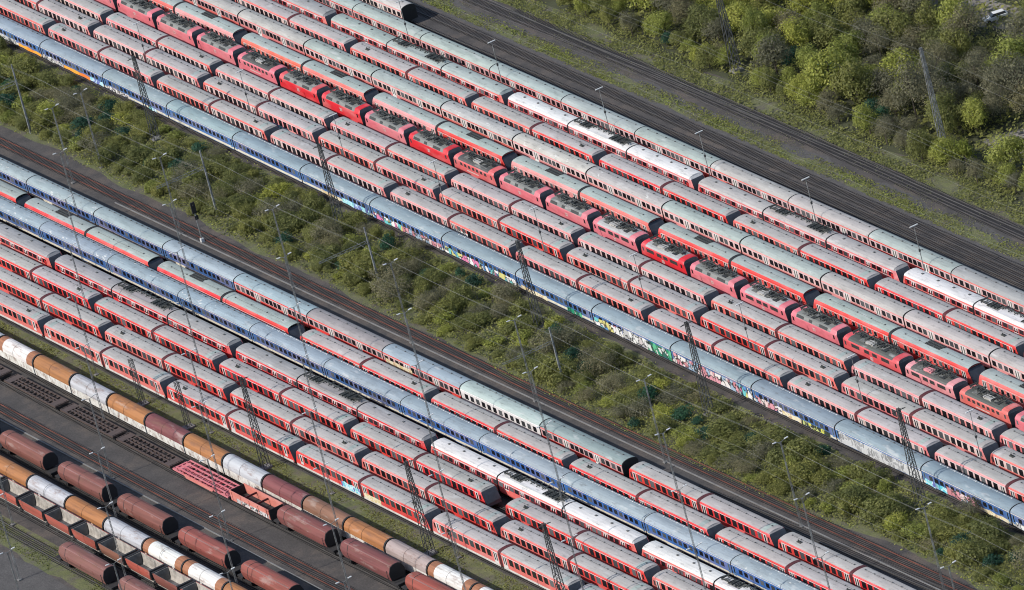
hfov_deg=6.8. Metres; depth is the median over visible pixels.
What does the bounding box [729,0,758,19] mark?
broadleaf tree
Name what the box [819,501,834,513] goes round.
bush
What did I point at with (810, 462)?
bush
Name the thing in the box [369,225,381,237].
bush
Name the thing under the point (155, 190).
bush
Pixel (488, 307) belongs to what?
overhead wire
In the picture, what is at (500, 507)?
railway track
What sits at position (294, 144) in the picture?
railcar
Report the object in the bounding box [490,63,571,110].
passenger coach
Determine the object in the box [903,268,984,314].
electric railcar
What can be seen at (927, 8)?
broadleaf tree
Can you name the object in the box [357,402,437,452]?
electric railcar
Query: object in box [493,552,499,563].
door
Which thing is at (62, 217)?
railcar
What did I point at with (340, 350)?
railcar
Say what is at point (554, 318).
bush
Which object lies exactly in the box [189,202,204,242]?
railway signal
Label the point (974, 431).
yard lamp
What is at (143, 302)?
electric railcar
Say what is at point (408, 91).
passenger coach
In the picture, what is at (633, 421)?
bush
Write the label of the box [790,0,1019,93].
overhead wire
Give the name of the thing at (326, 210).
bush
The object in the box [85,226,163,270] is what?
railcar
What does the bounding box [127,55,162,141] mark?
lattice mast
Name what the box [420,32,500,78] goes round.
passenger coach
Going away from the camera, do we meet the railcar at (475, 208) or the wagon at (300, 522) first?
the wagon at (300, 522)
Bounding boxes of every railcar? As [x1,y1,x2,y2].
[0,0,56,36]
[0,180,30,206]
[0,224,61,269]
[0,244,41,281]
[0,266,53,310]
[0,290,52,335]
[14,0,40,11]
[24,198,94,235]
[31,265,102,312]
[37,0,101,37]
[41,293,113,341]
[44,318,112,366]
[48,23,108,61]
[55,0,113,24]
[55,255,121,298]
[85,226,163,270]
[93,25,155,62]
[94,297,165,341]
[98,46,164,88]
[101,346,175,397]
[105,325,175,371]
[106,12,167,47]
[112,280,179,324]
[144,48,211,89]
[147,0,184,13]
[152,325,227,373]
[157,35,223,76]
[157,75,220,114]
[157,261,231,301]
[163,353,238,403]
[167,309,242,358]
[167,380,239,429]
[174,2,247,44]
[203,76,268,115]
[209,99,278,142]
[215,63,281,100]
[219,358,292,404]
[221,291,305,339]
[226,409,304,462]
[230,387,303,434]
[235,0,298,26]
[236,343,307,388]
[241,33,312,73]
[257,101,326,143]
[269,88,338,130]
[270,129,338,169]
[272,0,337,26]
[280,387,358,437]
[288,13,357,53]
[291,416,370,468]
[296,444,372,496]
[297,370,369,422]
[300,329,374,369]
[301,60,378,105]
[318,130,385,171]
[326,155,398,199]
[330,117,397,155]
[331,13,395,51]
[350,42,418,79]
[350,422,428,470]
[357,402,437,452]
[359,475,440,530]
[361,358,439,402]
[362,451,437,501]
[372,92,446,135]
[374,156,447,201]
[386,36,452,76]
[386,142,459,187]
[390,186,460,228]
[406,66,479,108]
[414,453,501,506]
[426,482,508,537]
[431,392,508,433]
[431,438,507,491]
[432,512,511,566]
[436,121,517,170]
[439,187,509,230]
[441,62,513,105]
[448,213,523,259]
[451,173,522,213]
[471,96,541,135]
[495,422,577,469]
[497,468,575,517]
[498,214,574,262]
[499,544,584,589]
[501,520,582,572]
[506,498,586,548]
[508,92,577,132]
[510,200,585,247]
[511,155,590,199]
[516,246,588,289]
[531,122,606,165]
[562,502,648,555]
[567,247,642,292]
[568,116,638,158]
[568,553,654,589]
[569,458,649,501]
[573,530,660,586]
[577,274,656,322]
[578,232,652,274]
[578,583,603,589]
[579,186,664,236]
[599,153,673,194]
[626,145,704,190]
[629,276,708,325]
[629,461,710,512]
[637,489,723,539]
[639,260,719,310]
[642,540,725,589]
[648,309,726,354]
[652,569,709,589]
[658,222,740,269]
[661,181,740,225]
[698,176,772,219]
[698,493,786,548]
[700,310,778,357]
[711,294,787,338]
[713,339,795,389]
[714,573,756,589]
[715,527,798,574]
[729,254,819,307]
[733,214,811,255]
[763,203,837,248]
[766,340,849,392]
[776,323,859,376]
[778,532,865,584]
[786,560,861,589]
[787,375,869,422]
[799,243,882,289]
[813,293,900,343]
[826,233,909,282]
[842,376,923,426]
[851,566,915,589]
[852,359,932,405]
[856,407,943,459]
[875,277,957,321]
[890,327,984,384]
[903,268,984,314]
[910,408,998,463]
[920,390,1008,445]
[935,445,1020,495]
[944,308,1023,356]
[973,296,1023,336]
[978,368,1023,408]
[990,446,1023,479]
[1000,428,1023,453]
[1007,479,1023,502]
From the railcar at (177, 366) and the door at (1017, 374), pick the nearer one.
the door at (1017, 374)
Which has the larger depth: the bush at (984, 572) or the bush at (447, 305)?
the bush at (447, 305)
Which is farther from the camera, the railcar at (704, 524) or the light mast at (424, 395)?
the light mast at (424, 395)
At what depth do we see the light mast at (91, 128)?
1580.80 m
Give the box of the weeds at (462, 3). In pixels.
[452,0,1023,239]
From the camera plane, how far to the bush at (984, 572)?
1338.87 m
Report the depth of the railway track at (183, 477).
1439.42 m
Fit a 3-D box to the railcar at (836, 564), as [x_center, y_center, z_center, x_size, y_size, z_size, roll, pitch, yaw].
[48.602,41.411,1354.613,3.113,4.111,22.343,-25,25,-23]
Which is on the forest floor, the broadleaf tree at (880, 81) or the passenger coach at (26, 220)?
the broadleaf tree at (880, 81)
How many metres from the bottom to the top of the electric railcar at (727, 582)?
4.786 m
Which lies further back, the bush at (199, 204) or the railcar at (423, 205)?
the bush at (199, 204)
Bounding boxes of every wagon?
[0,336,43,375]
[0,365,11,380]
[0,430,58,476]
[0,455,38,488]
[0,477,30,510]
[4,374,68,409]
[18,492,57,525]
[27,475,75,509]
[34,355,81,394]
[44,506,83,539]
[55,461,118,509]
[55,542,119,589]
[60,403,126,439]
[65,496,115,530]
[70,374,117,414]
[70,520,110,554]
[97,535,137,569]
[104,517,151,551]
[107,393,155,434]
[115,493,178,542]
[116,432,183,469]
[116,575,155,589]
[124,550,165,584]
[143,538,194,573]
[145,413,194,454]
[151,565,192,589]
[173,460,239,500]
[175,526,241,575]
[179,580,210,589]
[182,560,234,589]
[184,433,232,475]
[223,454,272,492]
[223,582,246,589]
[229,483,283,522]
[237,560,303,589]
[262,475,313,511]
[273,505,340,554]
[303,496,355,538]
[337,538,405,588]
[344,517,397,553]
[385,539,437,576]
[401,571,452,589]
[428,561,481,589]
[471,583,492,589]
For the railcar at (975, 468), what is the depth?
1368.58 m
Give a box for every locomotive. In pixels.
[94,0,117,11]
[117,0,164,29]
[156,10,204,48]
[197,29,245,67]
[238,48,287,86]
[279,67,329,106]
[322,86,372,125]
[365,106,417,146]
[409,127,461,167]
[454,147,507,188]
[499,168,553,209]
[545,190,601,231]
[593,212,649,253]
[641,234,698,276]
[690,257,748,299]
[740,280,799,323]
[791,303,851,347]
[843,327,913,376]
[905,356,967,401]
[959,381,1023,428]
[1015,411,1023,431]
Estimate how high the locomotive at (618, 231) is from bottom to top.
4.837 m
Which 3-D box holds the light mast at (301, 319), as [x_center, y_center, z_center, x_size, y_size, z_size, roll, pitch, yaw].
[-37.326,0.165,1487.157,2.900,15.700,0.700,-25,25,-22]
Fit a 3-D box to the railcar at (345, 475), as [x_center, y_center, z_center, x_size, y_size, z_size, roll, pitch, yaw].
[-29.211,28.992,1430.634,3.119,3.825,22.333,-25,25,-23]
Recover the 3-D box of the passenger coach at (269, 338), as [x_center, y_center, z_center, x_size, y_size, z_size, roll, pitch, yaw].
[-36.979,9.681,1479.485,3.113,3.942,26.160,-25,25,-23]
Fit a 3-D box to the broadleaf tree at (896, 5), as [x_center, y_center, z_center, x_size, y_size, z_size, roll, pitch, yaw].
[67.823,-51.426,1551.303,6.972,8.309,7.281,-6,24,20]
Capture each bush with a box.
[0,35,9,49]
[0,48,11,56]
[0,51,14,66]
[0,53,43,79]
[0,63,10,76]
[0,70,5,84]
[0,76,13,85]
[0,78,29,95]
[0,92,18,107]
[0,100,10,114]
[0,109,16,125]
[6,102,40,125]
[11,94,33,110]
[12,52,28,61]
[12,112,35,130]
[14,92,29,101]
[20,73,39,88]
[24,98,44,107]
[28,88,54,100]
[29,106,65,129]
[34,98,61,116]
[37,69,59,88]
[38,128,52,138]
[43,85,73,98]
[50,129,72,143]
[51,107,76,123]
[53,88,80,107]
[54,92,79,111]
[55,73,76,86]
[59,123,70,130]
[68,135,87,149]
[69,101,102,118]
[70,115,94,130]
[72,91,96,106]
[73,83,92,98]
[74,129,83,139]
[77,128,111,157]
[79,124,105,140]
[94,118,111,136]
[94,145,116,166]
[95,132,131,149]
[96,95,110,105]
[96,112,114,120]
[97,98,118,111]
[99,143,118,153]
[109,111,132,124]
[110,158,133,172]
[112,100,136,114]
[114,126,131,135]
[120,143,135,152]
[123,166,139,175]
[124,109,148,124]
[126,143,153,166]
[128,121,156,137]
[130,135,146,144]
[132,167,155,184]
[140,115,158,127]
[141,177,157,193]
[142,148,176,170]
[149,178,174,196]
[154,124,170,133]
[159,137,179,148]
[159,143,182,160]
[160,170,178,182]
[165,169,194,194]
[167,129,185,138]
[167,158,183,170]
[170,159,211,178]
[171,189,183,198]
[175,177,208,200]
[180,166,210,190]
[181,137,199,146]
[182,151,206,165]
[186,196,208,216]
[191,142,206,152]
[196,158,228,177]
[198,154,228,171]
[201,196,230,215]
[202,186,227,202]
[203,143,225,157]
[208,178,238,196]
[221,162,251,179]
[222,191,255,214]
[223,157,242,167]
[228,224,237,230]
[231,172,249,187]
[231,203,254,218]
[233,176,266,194]
[237,216,262,235]
[245,168,259,178]
[247,193,270,207]
[251,197,286,218]
[255,177,268,184]
[255,197,274,213]
[258,232,275,244]
[260,211,277,229]
[262,181,294,197]
[263,209,301,234]
[267,176,287,188]
[271,197,302,215]
[271,241,294,255]
[273,229,293,243]
[277,188,302,207]
[278,242,301,260]
[286,187,305,195]
[291,207,320,232]
[296,187,321,205]
[300,222,322,242]
[302,193,326,212]
[302,251,319,261]
[305,238,324,250]
[306,240,343,264]
[308,215,343,243]
[309,257,332,272]
[312,216,335,232]
[315,205,336,219]
[319,230,342,249]
[331,271,344,279]
[335,209,368,230]
[337,247,374,271]
[339,232,365,242]
[339,236,366,255]
[341,269,364,285]
[350,249,385,279]
[355,222,376,232]
[355,280,374,294]
[363,246,377,253]
[368,257,413,288]
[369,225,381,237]
[369,274,413,304]
[377,233,395,251]
[382,229,395,239]
[384,245,422,267]
[394,298,408,309]
[396,272,412,288]
[400,256,426,275]
[403,238,425,251]
[412,266,449,285]
[412,290,438,311]
[414,280,432,295]
[414,313,431,324]
[419,285,446,300]
[423,259,440,266]
[424,297,462,318]
[432,309,455,325]
[435,323,453,336]
[436,262,457,272]
[437,274,465,293]
[445,282,475,306]
[446,312,475,331]
[455,267,465,276]
[463,303,489,314]
[463,336,484,350]
[464,273,483,286]
[464,310,493,331]
[467,298,487,310]
[476,287,498,297]
[481,335,506,348]
[488,301,512,319]
[490,280,518,300]
[490,348,505,358]
[494,296,514,309]
[497,316,516,328]
[501,313,544,334]
[505,359,517,366]
[506,343,529,361]
[508,299,532,314]
[508,328,532,342]
[513,339,527,349]
[516,350,536,370]
[522,353,553,379]
[528,327,561,358]
[530,305,546,316]
[534,351,579,387]
[544,314,564,328]
[544,321,562,337]
[546,319,586,346]
[555,379,575,394]
[563,345,582,361]
[570,367,593,384]
[572,380,593,395]
[573,384,597,400]
[575,360,596,373]
[576,341,604,360]
[576,348,625,378]
[583,339,594,348]
[595,341,624,365]
[595,370,629,394]
[598,395,616,408]
[601,372,628,382]
[608,403,631,418]
[609,388,649,411]
[616,382,653,397]
[617,353,634,365]
[624,394,654,417]
[627,417,640,427]
[634,366,663,385]
[637,383,661,402]
[648,402,673,419]
[649,413,676,438]
[652,376,671,392]
[654,383,696,405]
[669,423,698,437]
[670,402,693,421]
[674,430,699,447]
[682,382,700,393]
[683,438,708,455]
[686,387,713,402]
[690,414,703,424]
[695,425,712,439]
[699,443,719,457]
[705,415,740,442]
[706,453,719,466]
[708,398,734,415]
[709,450,752,469]
[714,430,749,446]
[715,437,748,461]
[725,410,742,421]
[730,457,761,476]
[739,415,756,428]
[741,431,761,440]
[741,473,757,483]
[742,439,775,459]
[747,424,796,449]
[753,470,775,485]
[763,443,794,471]
[766,478,791,496]
[769,460,816,486]
[778,435,822,465]
[783,454,801,473]
[785,434,808,447]
[786,436,815,451]
[788,485,818,500]
[801,453,828,475]
[801,497,815,508]
[809,467,833,487]
[813,444,832,456]
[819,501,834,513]
[820,476,844,493]
[821,452,840,462]
[823,485,856,502]
[829,455,850,469]
[831,465,854,479]
[835,478,873,490]
[836,495,864,513]
[840,482,873,505]
[846,460,875,483]
[856,490,910,521]
[859,466,894,487]
[877,478,893,492]
[882,510,909,531]
[888,503,912,517]
[893,531,906,541]
[898,520,942,540]
[918,537,938,550]
[921,503,959,526]
[922,517,962,540]
[934,522,982,544]
[936,548,945,555]
[943,538,973,563]
[949,531,971,546]
[952,509,981,524]
[953,507,961,518]
[955,539,992,568]
[956,497,982,518]
[964,513,1008,545]
[972,564,997,580]
[982,553,1004,566]
[983,537,1012,555]
[992,570,1010,588]
[1007,551,1020,562]
[1008,533,1023,549]
[1009,544,1023,572]
[1011,584,1023,589]
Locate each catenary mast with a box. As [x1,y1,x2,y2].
[1,64,31,133]
[157,150,218,216]
[320,227,378,281]
[502,327,562,378]
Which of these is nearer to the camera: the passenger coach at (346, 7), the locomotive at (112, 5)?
the passenger coach at (346, 7)
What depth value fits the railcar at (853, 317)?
1433.45 m
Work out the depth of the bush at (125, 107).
1604.16 m
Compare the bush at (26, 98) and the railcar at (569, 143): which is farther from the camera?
the bush at (26, 98)
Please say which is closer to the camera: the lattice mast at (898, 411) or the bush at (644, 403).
the lattice mast at (898, 411)
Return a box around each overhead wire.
[1,63,1022,541]
[4,77,1009,552]
[4,78,988,541]
[4,106,1003,585]
[6,66,1007,533]
[16,103,1016,581]
[440,2,1021,255]
[499,4,1022,230]
[534,3,1022,212]
[579,0,1017,185]
[589,0,1019,181]
[766,0,1023,105]
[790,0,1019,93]
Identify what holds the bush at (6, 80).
on the grass verge at (358, 298)
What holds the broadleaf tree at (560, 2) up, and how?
on the forest floor
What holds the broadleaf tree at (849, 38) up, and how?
on the forest floor
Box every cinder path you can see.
[0,145,949,589]
[0,385,388,589]
[414,0,1023,264]
[450,0,1023,251]
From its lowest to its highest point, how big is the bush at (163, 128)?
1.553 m
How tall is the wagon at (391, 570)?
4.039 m
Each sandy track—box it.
[922,0,1021,28]
[982,128,1023,152]
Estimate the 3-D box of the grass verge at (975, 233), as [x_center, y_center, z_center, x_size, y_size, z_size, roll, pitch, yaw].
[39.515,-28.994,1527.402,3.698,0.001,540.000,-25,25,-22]
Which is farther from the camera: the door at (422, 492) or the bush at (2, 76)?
the bush at (2, 76)
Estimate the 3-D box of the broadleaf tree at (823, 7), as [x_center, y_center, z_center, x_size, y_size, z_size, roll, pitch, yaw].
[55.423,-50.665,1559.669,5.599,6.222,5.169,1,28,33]
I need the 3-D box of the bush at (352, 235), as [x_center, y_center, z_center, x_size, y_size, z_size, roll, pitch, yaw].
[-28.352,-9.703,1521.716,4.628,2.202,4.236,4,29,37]
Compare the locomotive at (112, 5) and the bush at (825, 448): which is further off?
the locomotive at (112, 5)
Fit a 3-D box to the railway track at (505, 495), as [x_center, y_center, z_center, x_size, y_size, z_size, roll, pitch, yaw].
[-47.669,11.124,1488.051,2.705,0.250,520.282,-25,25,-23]
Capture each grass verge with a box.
[0,48,1023,589]
[0,320,536,589]
[0,514,104,589]
[422,0,1023,260]
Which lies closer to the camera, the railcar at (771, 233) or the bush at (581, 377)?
the bush at (581, 377)
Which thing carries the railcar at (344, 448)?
on the railway track
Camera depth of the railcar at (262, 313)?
1493.97 m
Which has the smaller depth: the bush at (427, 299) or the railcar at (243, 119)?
the bush at (427, 299)
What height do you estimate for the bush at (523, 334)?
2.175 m
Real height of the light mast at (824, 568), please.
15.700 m
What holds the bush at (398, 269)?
on the grass verge at (358, 298)
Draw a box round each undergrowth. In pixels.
[0,45,1023,589]
[567,0,1023,193]
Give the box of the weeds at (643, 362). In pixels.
[203,148,1009,539]
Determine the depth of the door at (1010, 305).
1424.99 m
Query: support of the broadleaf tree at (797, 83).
on the forest floor
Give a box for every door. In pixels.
[36,299,41,309]
[43,303,48,313]
[95,353,101,364]
[103,357,109,368]
[157,359,163,370]
[165,363,171,374]
[216,8,221,17]
[221,416,226,426]
[229,420,235,431]
[254,293,260,303]
[256,26,262,36]
[274,394,279,403]
[281,37,286,47]
[282,306,287,316]
[285,423,291,433]
[294,427,299,437]
[323,56,328,66]
[328,328,334,338]
[348,68,353,77]
[356,341,362,351]
[391,87,396,97]
[417,99,422,108]
[417,464,422,473]
[420,489,425,500]
[429,494,434,504]
[433,378,439,388]
[461,119,466,128]
[488,131,493,141]
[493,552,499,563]
[502,556,508,568]
[510,81,515,91]
[533,152,538,161]
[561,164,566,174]
[562,560,568,571]
[563,440,569,449]
[571,564,577,575]
[576,542,582,551]
[594,454,600,464]
[607,185,613,195]
[623,282,628,291]
[631,286,636,295]
[636,198,641,208]
[684,220,689,230]
[691,500,697,510]
[701,505,707,515]
[713,233,719,243]
[732,179,737,187]
[759,346,765,356]
[762,192,767,200]
[763,256,768,265]
[769,351,774,361]
[793,270,799,280]
[797,296,802,305]
[841,227,846,235]
[844,293,850,303]
[844,573,850,583]
[854,578,860,588]
[875,307,881,317]
[892,250,897,258]
[904,415,909,425]
[913,419,919,429]
[923,263,928,272]
[928,331,933,340]
[960,345,966,355]
[961,371,967,381]
[975,286,981,295]
[1007,300,1012,308]
[1014,370,1020,380]
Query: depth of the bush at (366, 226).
1524.93 m
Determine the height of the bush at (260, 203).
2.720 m
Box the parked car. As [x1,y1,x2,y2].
[982,9,1007,22]
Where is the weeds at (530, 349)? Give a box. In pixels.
[8,47,1023,589]
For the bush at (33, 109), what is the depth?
1613.90 m
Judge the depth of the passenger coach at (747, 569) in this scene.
1351.80 m
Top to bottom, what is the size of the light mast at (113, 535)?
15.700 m
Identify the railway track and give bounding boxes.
[0,137,976,589]
[0,220,759,589]
[0,316,545,589]
[0,357,410,574]
[0,377,403,589]
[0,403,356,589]
[0,449,264,589]
[0,500,161,589]
[0,519,108,589]
[4,39,1023,534]
[246,30,986,369]
[406,0,1023,276]
[408,20,1023,288]
[446,0,758,122]
[463,0,1023,241]
[491,504,509,520]
[498,491,512,500]
[511,8,1023,237]
[698,484,951,589]
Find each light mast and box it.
[0,478,15,525]
[0,493,22,580]
[0,547,18,589]
[45,103,75,183]
[53,148,79,217]
[58,195,84,262]
[62,242,87,308]
[67,291,98,375]
[73,88,103,168]
[75,342,108,426]
[81,393,114,479]
[89,447,117,518]
[97,501,125,575]
[105,558,121,589]
[153,153,183,234]
[162,199,188,269]
[169,247,195,315]
[175,297,201,364]
[181,348,214,433]
[191,400,223,486]
[199,454,232,542]
[209,509,237,583]
[219,567,234,589]
[265,204,296,287]
[276,252,305,330]
[286,302,312,372]
[294,354,320,423]
[302,407,334,494]
[313,462,342,541]
[323,518,350,589]
[383,258,413,343]
[396,308,423,380]
[408,360,434,432]
[418,413,444,484]
[429,469,461,558]
[441,526,465,589]
[506,315,537,401]
[522,366,549,440]
[536,420,562,492]
[549,476,575,548]
[561,534,583,589]
[636,374,667,463]
[655,428,681,503]
[671,484,698,560]
[686,542,706,589]
[772,436,804,526]
[793,492,820,569]
[813,551,830,589]
[915,502,944,589]
[940,560,955,589]
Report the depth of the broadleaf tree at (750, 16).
1557.10 m
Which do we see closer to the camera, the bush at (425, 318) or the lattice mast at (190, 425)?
the lattice mast at (190, 425)
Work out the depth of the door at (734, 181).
1499.59 m
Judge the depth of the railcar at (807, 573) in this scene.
1345.95 m
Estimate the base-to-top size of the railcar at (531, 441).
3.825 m
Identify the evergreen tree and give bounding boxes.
[659,30,670,44]
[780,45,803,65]
[864,95,880,110]
[874,105,893,120]
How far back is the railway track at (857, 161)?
1521.81 m
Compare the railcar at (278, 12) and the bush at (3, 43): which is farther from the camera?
the bush at (3, 43)
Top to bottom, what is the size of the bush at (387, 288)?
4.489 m
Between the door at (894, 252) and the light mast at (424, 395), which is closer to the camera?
the light mast at (424, 395)
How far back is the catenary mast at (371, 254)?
1499.69 m
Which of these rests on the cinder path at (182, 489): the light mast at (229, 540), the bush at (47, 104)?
the light mast at (229, 540)
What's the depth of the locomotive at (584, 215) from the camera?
1502.92 m
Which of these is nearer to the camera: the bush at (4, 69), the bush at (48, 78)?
the bush at (48, 78)
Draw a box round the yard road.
[0,550,74,589]
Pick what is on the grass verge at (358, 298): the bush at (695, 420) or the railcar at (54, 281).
the bush at (695, 420)
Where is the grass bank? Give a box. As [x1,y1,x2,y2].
[494,0,1023,225]
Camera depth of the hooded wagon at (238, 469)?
1436.05 m
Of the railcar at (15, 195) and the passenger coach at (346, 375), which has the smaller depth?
the passenger coach at (346, 375)
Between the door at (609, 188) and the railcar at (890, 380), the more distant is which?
the door at (609, 188)
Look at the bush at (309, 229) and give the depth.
1526.96 m
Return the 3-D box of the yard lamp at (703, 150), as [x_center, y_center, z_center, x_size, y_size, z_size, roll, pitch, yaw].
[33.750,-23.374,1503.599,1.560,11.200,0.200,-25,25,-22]
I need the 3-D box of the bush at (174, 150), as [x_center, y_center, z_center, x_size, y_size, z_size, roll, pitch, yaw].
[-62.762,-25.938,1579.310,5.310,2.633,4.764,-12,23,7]
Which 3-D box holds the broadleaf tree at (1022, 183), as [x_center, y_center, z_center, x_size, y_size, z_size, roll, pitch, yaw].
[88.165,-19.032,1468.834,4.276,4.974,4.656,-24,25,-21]
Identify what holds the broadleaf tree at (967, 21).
on the forest floor
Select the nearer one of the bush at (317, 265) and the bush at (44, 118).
the bush at (317, 265)
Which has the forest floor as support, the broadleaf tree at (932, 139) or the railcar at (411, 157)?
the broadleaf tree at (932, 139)
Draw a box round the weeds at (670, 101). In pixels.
[426,0,1023,260]
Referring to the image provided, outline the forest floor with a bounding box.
[537,0,1023,210]
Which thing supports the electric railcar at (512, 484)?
on the railway track at (505, 495)
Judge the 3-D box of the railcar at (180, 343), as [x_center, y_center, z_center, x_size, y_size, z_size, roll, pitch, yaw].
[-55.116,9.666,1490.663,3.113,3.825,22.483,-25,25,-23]
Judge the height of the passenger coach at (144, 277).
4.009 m
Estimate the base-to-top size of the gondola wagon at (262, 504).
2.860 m
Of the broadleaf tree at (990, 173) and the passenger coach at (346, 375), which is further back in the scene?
the broadleaf tree at (990, 173)
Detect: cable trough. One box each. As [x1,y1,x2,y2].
[0,419,322,589]
[114,202,939,589]
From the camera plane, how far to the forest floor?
1527.47 m
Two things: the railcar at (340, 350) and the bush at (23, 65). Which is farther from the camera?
the bush at (23, 65)
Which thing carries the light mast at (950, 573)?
on the ground at (48, 152)
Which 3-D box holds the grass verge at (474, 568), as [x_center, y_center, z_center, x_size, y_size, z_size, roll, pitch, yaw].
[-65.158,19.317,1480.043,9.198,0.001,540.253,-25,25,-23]
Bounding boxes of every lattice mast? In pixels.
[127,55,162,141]
[127,358,149,406]
[173,381,195,429]
[235,377,272,470]
[313,143,345,231]
[399,460,437,556]
[511,239,545,332]
[537,522,565,589]
[680,321,715,416]
[716,0,744,73]
[892,407,928,506]
[919,47,953,154]
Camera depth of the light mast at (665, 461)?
1403.95 m
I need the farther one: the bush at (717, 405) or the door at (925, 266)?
the door at (925, 266)
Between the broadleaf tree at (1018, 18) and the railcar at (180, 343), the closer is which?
the railcar at (180, 343)
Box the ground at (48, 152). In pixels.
[0,0,1023,589]
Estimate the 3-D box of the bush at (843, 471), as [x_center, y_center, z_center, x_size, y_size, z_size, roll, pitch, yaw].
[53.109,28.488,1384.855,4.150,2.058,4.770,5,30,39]
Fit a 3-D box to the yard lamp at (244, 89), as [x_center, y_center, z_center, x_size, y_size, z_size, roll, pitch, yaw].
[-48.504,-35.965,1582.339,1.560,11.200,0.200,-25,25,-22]
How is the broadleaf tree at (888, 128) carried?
on the forest floor
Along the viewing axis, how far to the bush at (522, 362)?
1453.22 m
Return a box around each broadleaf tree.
[556,0,576,7]
[572,0,592,16]
[587,0,616,13]
[599,2,616,26]
[610,0,629,16]
[618,5,641,36]
[618,11,639,29]
[626,0,659,13]
[640,11,655,30]
[643,10,675,36]
[650,0,689,17]
[668,28,694,47]
[669,0,695,28]
[678,37,698,51]
[681,0,725,37]
[688,45,701,63]
[692,0,712,7]
[693,42,721,69]
[698,41,711,50]
[699,13,730,43]
[707,0,733,22]
[711,44,734,67]
[712,41,724,50]
[719,2,752,36]
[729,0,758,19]
[735,21,791,58]
[739,3,770,35]
[747,0,778,12]
[747,67,771,87]
[750,26,792,78]
[751,3,790,30]
[751,30,774,66]
[757,66,778,91]
[771,3,804,35]
[775,81,789,97]
[778,0,802,9]
[778,14,813,47]
[778,66,798,85]
[783,74,811,103]
[791,0,825,17]
[791,43,807,68]
[795,41,825,77]
[795,69,817,90]
[795,84,822,110]
[799,14,817,40]
[803,46,856,101]
[804,0,833,20]
[807,6,842,47]
[813,16,846,49]
[816,87,840,113]
[824,0,845,12]
[825,104,848,121]
[826,34,859,66]
[827,52,875,104]
[833,0,870,16]
[834,28,865,56]
[837,3,867,36]
[848,10,883,49]
[851,61,878,85]
[852,102,882,134]
[857,22,899,61]
[860,60,898,95]
[861,53,884,66]
[863,0,892,15]
[865,3,909,28]
[866,4,915,46]
[868,116,900,143]
[872,0,909,15]
[875,87,908,116]
[875,112,900,128]
[879,47,920,81]
[882,54,934,119]
[888,78,913,102]
[889,33,924,59]
[892,129,908,147]
[896,111,922,130]
[899,17,933,52]
[902,0,935,17]
[904,127,930,149]
[906,126,932,159]
[911,49,949,100]
[911,67,964,114]
[912,0,939,32]
[914,36,958,69]
[916,19,956,50]
[923,86,960,130]
[925,144,942,163]
[927,58,961,88]
[927,131,956,149]
[928,136,962,168]
[931,103,957,137]
[933,0,973,34]
[939,0,989,50]
[939,21,973,65]
[947,158,964,173]
[948,59,978,84]
[951,136,977,165]
[953,49,993,91]
[953,77,980,102]
[954,89,988,125]
[958,44,995,64]
[958,96,989,131]
[961,156,988,182]
[966,35,999,58]
[977,59,1016,108]
[981,79,1010,122]
[981,160,1002,178]
[982,53,1017,97]
[983,132,1023,164]
[984,31,1023,73]
[986,49,1023,110]
[992,8,1023,40]
[992,161,1017,186]
[1002,78,1023,117]
[1002,169,1021,192]
[1014,5,1023,34]
[1018,0,1023,14]
[1018,173,1023,190]
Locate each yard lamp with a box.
[132,21,147,63]
[236,69,250,112]
[329,113,344,156]
[395,0,409,42]
[430,159,444,204]
[488,40,502,83]
[529,206,545,252]
[595,86,609,130]
[629,252,644,299]
[695,130,709,175]
[735,302,750,349]
[802,176,816,221]
[847,354,862,402]
[909,224,924,270]
[965,409,981,459]
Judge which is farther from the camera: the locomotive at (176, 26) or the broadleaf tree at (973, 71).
the locomotive at (176, 26)
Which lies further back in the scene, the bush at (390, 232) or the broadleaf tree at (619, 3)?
the broadleaf tree at (619, 3)
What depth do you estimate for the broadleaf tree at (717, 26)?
1563.80 m
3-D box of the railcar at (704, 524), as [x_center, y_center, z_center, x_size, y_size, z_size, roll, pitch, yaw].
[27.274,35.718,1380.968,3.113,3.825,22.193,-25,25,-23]
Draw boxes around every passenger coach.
[0,14,50,57]
[0,157,36,194]
[0,196,51,240]
[26,175,104,225]
[40,39,113,87]
[40,221,119,273]
[94,207,174,259]
[103,69,178,118]
[108,254,190,307]
[163,240,244,292]
[167,99,243,150]
[178,287,260,342]
[183,0,248,26]
[233,131,312,182]
[234,273,318,328]
[238,9,315,56]
[250,322,335,378]
[300,163,381,216]
[304,39,381,86]
[307,308,394,361]
[314,0,363,17]
[324,358,412,415]
[353,3,432,47]
[360,0,417,20]
[370,197,452,251]
[372,69,452,118]
[382,344,473,398]
[401,395,491,454]
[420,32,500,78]
[441,101,523,150]
[442,231,528,286]
[460,380,551,436]
[479,433,572,491]
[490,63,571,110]
[513,133,597,184]
[516,267,603,323]
[540,418,638,477]
[561,94,646,142]
[561,472,657,534]
[586,166,672,220]
[592,303,683,361]
[635,127,722,176]
[644,512,743,576]
[662,200,752,253]
[670,341,762,400]
[710,160,799,210]
[731,554,817,589]
[740,236,832,292]
[751,379,846,440]
[788,194,879,246]
[821,272,916,328]
[835,419,934,482]
[869,229,964,282]
[904,309,1001,368]
[921,460,1022,525]
[951,266,1023,314]
[990,348,1023,381]
[1010,503,1023,531]
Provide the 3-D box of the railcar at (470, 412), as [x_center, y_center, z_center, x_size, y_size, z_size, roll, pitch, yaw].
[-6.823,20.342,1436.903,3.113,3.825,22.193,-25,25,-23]
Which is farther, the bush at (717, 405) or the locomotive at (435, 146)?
the locomotive at (435, 146)

